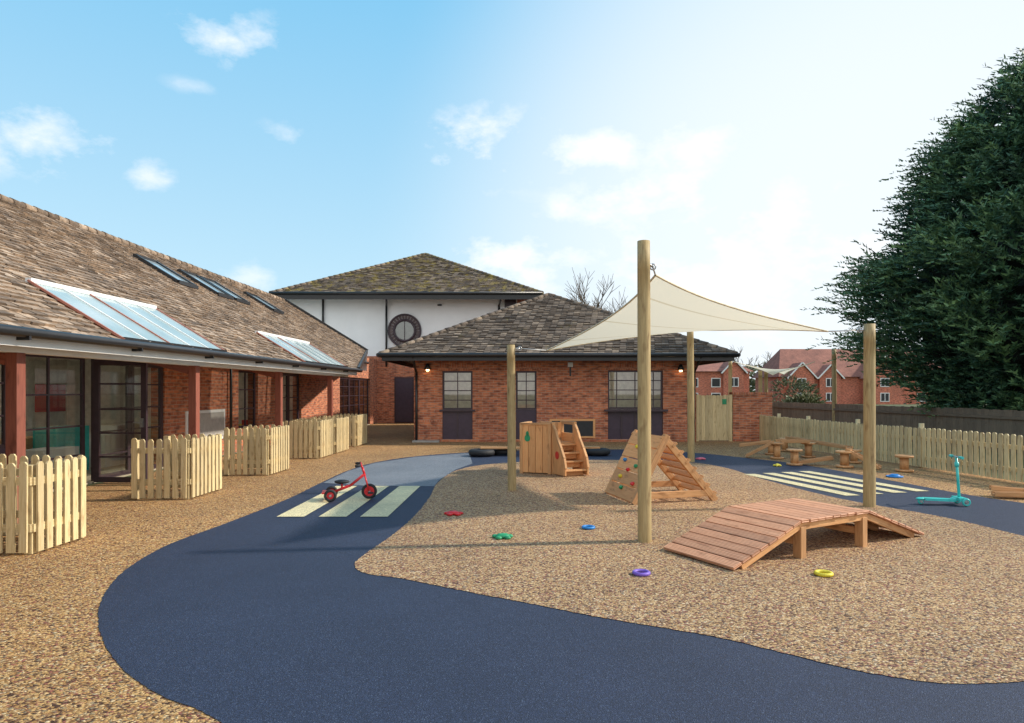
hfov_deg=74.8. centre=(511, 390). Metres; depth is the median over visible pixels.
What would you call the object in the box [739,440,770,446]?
wooden balance plank
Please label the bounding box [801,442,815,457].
wooden reel stool
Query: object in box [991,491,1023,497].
wooden balance plank
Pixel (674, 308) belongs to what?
shade sail
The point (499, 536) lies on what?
bean bag
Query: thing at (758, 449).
wooden balance plank
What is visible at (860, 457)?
wooden balance plank
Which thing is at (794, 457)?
wooden reel stool
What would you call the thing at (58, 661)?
rubber mulch surface
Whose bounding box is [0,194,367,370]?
roof
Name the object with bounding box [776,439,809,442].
wooden balance plank
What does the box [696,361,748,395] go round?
walls
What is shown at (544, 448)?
wooden play cubes
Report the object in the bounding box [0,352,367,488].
door and window frames
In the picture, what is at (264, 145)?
sky
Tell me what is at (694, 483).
climbing frame
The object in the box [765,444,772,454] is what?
wooden reel stool
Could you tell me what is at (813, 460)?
wooden balance plank
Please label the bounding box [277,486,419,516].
crossing stripe markings
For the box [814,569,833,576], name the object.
throwing ring
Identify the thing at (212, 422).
wall board
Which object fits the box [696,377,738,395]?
windows
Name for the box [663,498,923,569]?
wooden ramp bridge
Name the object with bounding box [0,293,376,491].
walls
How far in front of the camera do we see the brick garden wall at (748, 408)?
20.55 m
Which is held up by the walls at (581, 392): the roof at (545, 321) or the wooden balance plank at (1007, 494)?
the roof at (545, 321)
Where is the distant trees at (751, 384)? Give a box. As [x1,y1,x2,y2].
[744,360,765,391]
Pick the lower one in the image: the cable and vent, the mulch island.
the mulch island
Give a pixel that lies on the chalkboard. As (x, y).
(586, 427)
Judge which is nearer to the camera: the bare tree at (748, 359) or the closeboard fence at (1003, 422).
the closeboard fence at (1003, 422)
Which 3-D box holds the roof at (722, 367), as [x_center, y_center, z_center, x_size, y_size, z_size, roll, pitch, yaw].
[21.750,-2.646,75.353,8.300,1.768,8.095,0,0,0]
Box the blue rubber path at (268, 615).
[98,449,1023,722]
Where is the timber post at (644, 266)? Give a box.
[637,240,655,542]
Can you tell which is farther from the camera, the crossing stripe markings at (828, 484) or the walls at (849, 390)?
the walls at (849, 390)
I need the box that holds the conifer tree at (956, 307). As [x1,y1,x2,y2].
[800,46,1023,432]
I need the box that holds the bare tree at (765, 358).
[751,352,770,367]
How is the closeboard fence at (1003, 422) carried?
on the ground
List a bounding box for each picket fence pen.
[0,454,85,553]
[131,434,221,498]
[223,425,288,474]
[283,418,332,458]
[298,416,348,453]
[324,413,366,446]
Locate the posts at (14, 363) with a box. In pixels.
[0,352,332,535]
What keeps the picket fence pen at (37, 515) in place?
on the rubber mulch surface
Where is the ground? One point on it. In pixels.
(909, 405)
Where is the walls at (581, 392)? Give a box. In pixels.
[414,361,695,441]
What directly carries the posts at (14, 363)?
on the rubber mulch surface
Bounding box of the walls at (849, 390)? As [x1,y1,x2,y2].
[755,363,924,403]
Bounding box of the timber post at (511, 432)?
[507,345,521,490]
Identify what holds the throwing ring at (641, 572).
on the mulch island
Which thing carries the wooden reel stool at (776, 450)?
on the rubber mulch surface
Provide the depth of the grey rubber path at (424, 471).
12.87 m
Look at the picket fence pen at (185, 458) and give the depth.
9.58 m
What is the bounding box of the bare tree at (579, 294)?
[565,268,618,311]
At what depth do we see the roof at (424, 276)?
32.21 m
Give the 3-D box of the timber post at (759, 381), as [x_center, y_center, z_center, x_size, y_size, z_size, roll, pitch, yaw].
[10.600,0.370,28.600,0.166,2.400,0.166,0,0,0]
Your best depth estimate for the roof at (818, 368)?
77.96 m
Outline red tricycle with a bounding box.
[322,462,376,501]
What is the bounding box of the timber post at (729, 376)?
[728,361,731,394]
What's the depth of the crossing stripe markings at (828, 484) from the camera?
11.24 m
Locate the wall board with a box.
[185,409,224,438]
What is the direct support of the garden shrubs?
on the ground
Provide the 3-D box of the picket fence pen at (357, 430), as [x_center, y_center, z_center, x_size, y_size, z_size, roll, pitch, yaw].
[-4.743,1.120,19.150,0.974,0.883,1.190,0,0,0]
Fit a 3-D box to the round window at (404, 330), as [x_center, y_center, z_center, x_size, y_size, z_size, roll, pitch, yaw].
[-5.120,-2.850,31.922,1.620,1.620,0.125,0,0,0]
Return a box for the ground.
[53,404,1023,493]
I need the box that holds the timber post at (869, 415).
[857,324,875,506]
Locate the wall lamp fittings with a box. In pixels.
[424,363,683,371]
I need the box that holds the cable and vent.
[568,362,572,375]
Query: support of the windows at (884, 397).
attached to the walls at (849, 390)
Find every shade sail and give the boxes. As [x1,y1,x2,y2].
[520,267,859,350]
[735,362,813,374]
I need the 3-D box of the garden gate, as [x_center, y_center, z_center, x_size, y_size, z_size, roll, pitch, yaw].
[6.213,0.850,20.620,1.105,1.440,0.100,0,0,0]
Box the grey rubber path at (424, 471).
[324,453,471,485]
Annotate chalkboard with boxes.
[549,419,594,437]
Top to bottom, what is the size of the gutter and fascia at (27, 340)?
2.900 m
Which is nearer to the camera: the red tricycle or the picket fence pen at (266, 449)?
the red tricycle
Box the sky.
[0,0,1023,390]
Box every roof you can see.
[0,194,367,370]
[269,253,543,298]
[378,293,737,363]
[696,359,751,373]
[752,349,938,378]
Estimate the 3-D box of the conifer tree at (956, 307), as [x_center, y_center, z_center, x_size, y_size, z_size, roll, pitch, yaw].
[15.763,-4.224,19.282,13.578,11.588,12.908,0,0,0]
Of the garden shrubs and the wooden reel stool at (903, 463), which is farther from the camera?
the garden shrubs
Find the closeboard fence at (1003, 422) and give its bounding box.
[772,402,1023,453]
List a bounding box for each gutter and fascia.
[0,324,368,428]
[376,353,740,439]
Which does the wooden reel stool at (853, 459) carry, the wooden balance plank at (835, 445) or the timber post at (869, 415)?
the wooden balance plank at (835, 445)
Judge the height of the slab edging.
0.050 m
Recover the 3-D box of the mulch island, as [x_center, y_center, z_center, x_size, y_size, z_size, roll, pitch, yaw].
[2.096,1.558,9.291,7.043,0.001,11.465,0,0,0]
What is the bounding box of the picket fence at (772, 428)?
[759,413,1023,481]
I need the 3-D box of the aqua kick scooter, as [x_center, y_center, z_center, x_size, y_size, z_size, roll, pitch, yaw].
[5.861,1.223,9.126,0.656,0.674,0.342,0,0,0]
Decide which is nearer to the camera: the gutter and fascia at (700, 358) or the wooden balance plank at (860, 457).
the wooden balance plank at (860, 457)
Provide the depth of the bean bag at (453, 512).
8.35 m
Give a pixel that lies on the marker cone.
(895, 476)
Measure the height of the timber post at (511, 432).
2.281 m
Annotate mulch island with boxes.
[354,460,1023,683]
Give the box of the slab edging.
[412,440,439,441]
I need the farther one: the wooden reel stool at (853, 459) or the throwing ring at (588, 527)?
the wooden reel stool at (853, 459)
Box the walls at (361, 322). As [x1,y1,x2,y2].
[287,299,528,422]
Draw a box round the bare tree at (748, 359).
[731,347,764,369]
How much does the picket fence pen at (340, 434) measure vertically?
0.882 m
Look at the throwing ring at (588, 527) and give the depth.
7.50 m
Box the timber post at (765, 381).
[764,372,767,391]
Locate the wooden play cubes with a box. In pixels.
[520,420,589,475]
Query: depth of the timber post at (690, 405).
14.64 m
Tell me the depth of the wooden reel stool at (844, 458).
13.53 m
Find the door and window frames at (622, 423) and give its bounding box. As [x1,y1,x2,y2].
[440,370,667,438]
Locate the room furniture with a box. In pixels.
[0,384,247,469]
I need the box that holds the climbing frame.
[604,429,717,504]
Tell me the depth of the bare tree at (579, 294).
49.46 m
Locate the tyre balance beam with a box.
[468,446,610,455]
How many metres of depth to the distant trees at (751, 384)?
113.93 m
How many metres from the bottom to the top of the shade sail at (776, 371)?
0.619 m
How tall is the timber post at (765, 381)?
2.450 m
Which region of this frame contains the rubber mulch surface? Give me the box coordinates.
[0,423,1023,722]
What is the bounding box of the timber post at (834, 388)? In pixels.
[832,349,836,421]
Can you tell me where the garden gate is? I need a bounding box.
[696,395,731,440]
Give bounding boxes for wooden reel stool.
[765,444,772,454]
[770,442,783,458]
[778,438,787,450]
[786,449,802,465]
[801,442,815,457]
[835,450,853,467]
[849,449,861,462]
[895,454,913,471]
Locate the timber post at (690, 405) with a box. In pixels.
[687,332,694,461]
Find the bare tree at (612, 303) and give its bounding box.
[592,290,627,312]
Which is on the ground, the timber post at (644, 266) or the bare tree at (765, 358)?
the bare tree at (765, 358)
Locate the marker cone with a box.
[886,474,902,477]
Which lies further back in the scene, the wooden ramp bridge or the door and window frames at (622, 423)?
the door and window frames at (622, 423)
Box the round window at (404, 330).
[388,314,421,344]
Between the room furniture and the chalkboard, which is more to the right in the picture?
the chalkboard
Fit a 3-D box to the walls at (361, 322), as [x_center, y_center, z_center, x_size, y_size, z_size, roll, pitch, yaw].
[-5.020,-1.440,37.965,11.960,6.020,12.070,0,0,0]
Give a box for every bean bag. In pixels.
[444,510,463,515]
[492,533,512,539]
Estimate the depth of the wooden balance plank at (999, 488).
9.84 m
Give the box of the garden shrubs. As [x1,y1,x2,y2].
[769,372,827,403]
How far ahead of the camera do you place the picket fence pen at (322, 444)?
15.27 m
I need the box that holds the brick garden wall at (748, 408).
[729,392,772,440]
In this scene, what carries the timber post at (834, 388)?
on the ground
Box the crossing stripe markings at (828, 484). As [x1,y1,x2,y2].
[746,471,926,495]
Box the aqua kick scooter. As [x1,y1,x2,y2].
[915,454,970,505]
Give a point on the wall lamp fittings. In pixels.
(428, 368)
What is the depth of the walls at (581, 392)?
20.40 m
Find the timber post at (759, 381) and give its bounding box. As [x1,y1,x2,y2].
[758,371,761,391]
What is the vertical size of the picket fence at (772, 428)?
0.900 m
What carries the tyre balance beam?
on the blue rubber path at (268, 615)
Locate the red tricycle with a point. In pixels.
(368, 491)
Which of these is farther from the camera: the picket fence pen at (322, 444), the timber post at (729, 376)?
the timber post at (729, 376)
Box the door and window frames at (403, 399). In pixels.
[322,299,515,422]
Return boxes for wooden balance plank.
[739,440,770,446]
[745,440,773,456]
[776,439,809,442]
[785,436,852,448]
[799,456,833,463]
[845,448,881,469]
[989,485,1023,491]
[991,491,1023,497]
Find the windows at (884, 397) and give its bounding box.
[797,378,924,401]
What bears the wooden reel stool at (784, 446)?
on the rubber mulch surface
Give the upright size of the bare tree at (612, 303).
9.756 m
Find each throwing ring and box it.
[582,525,594,529]
[632,569,650,576]
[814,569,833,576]
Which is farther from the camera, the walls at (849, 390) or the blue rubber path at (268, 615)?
the walls at (849, 390)
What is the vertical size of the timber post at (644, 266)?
3.110 m
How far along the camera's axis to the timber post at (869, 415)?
8.94 m
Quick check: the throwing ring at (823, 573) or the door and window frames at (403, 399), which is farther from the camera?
the door and window frames at (403, 399)

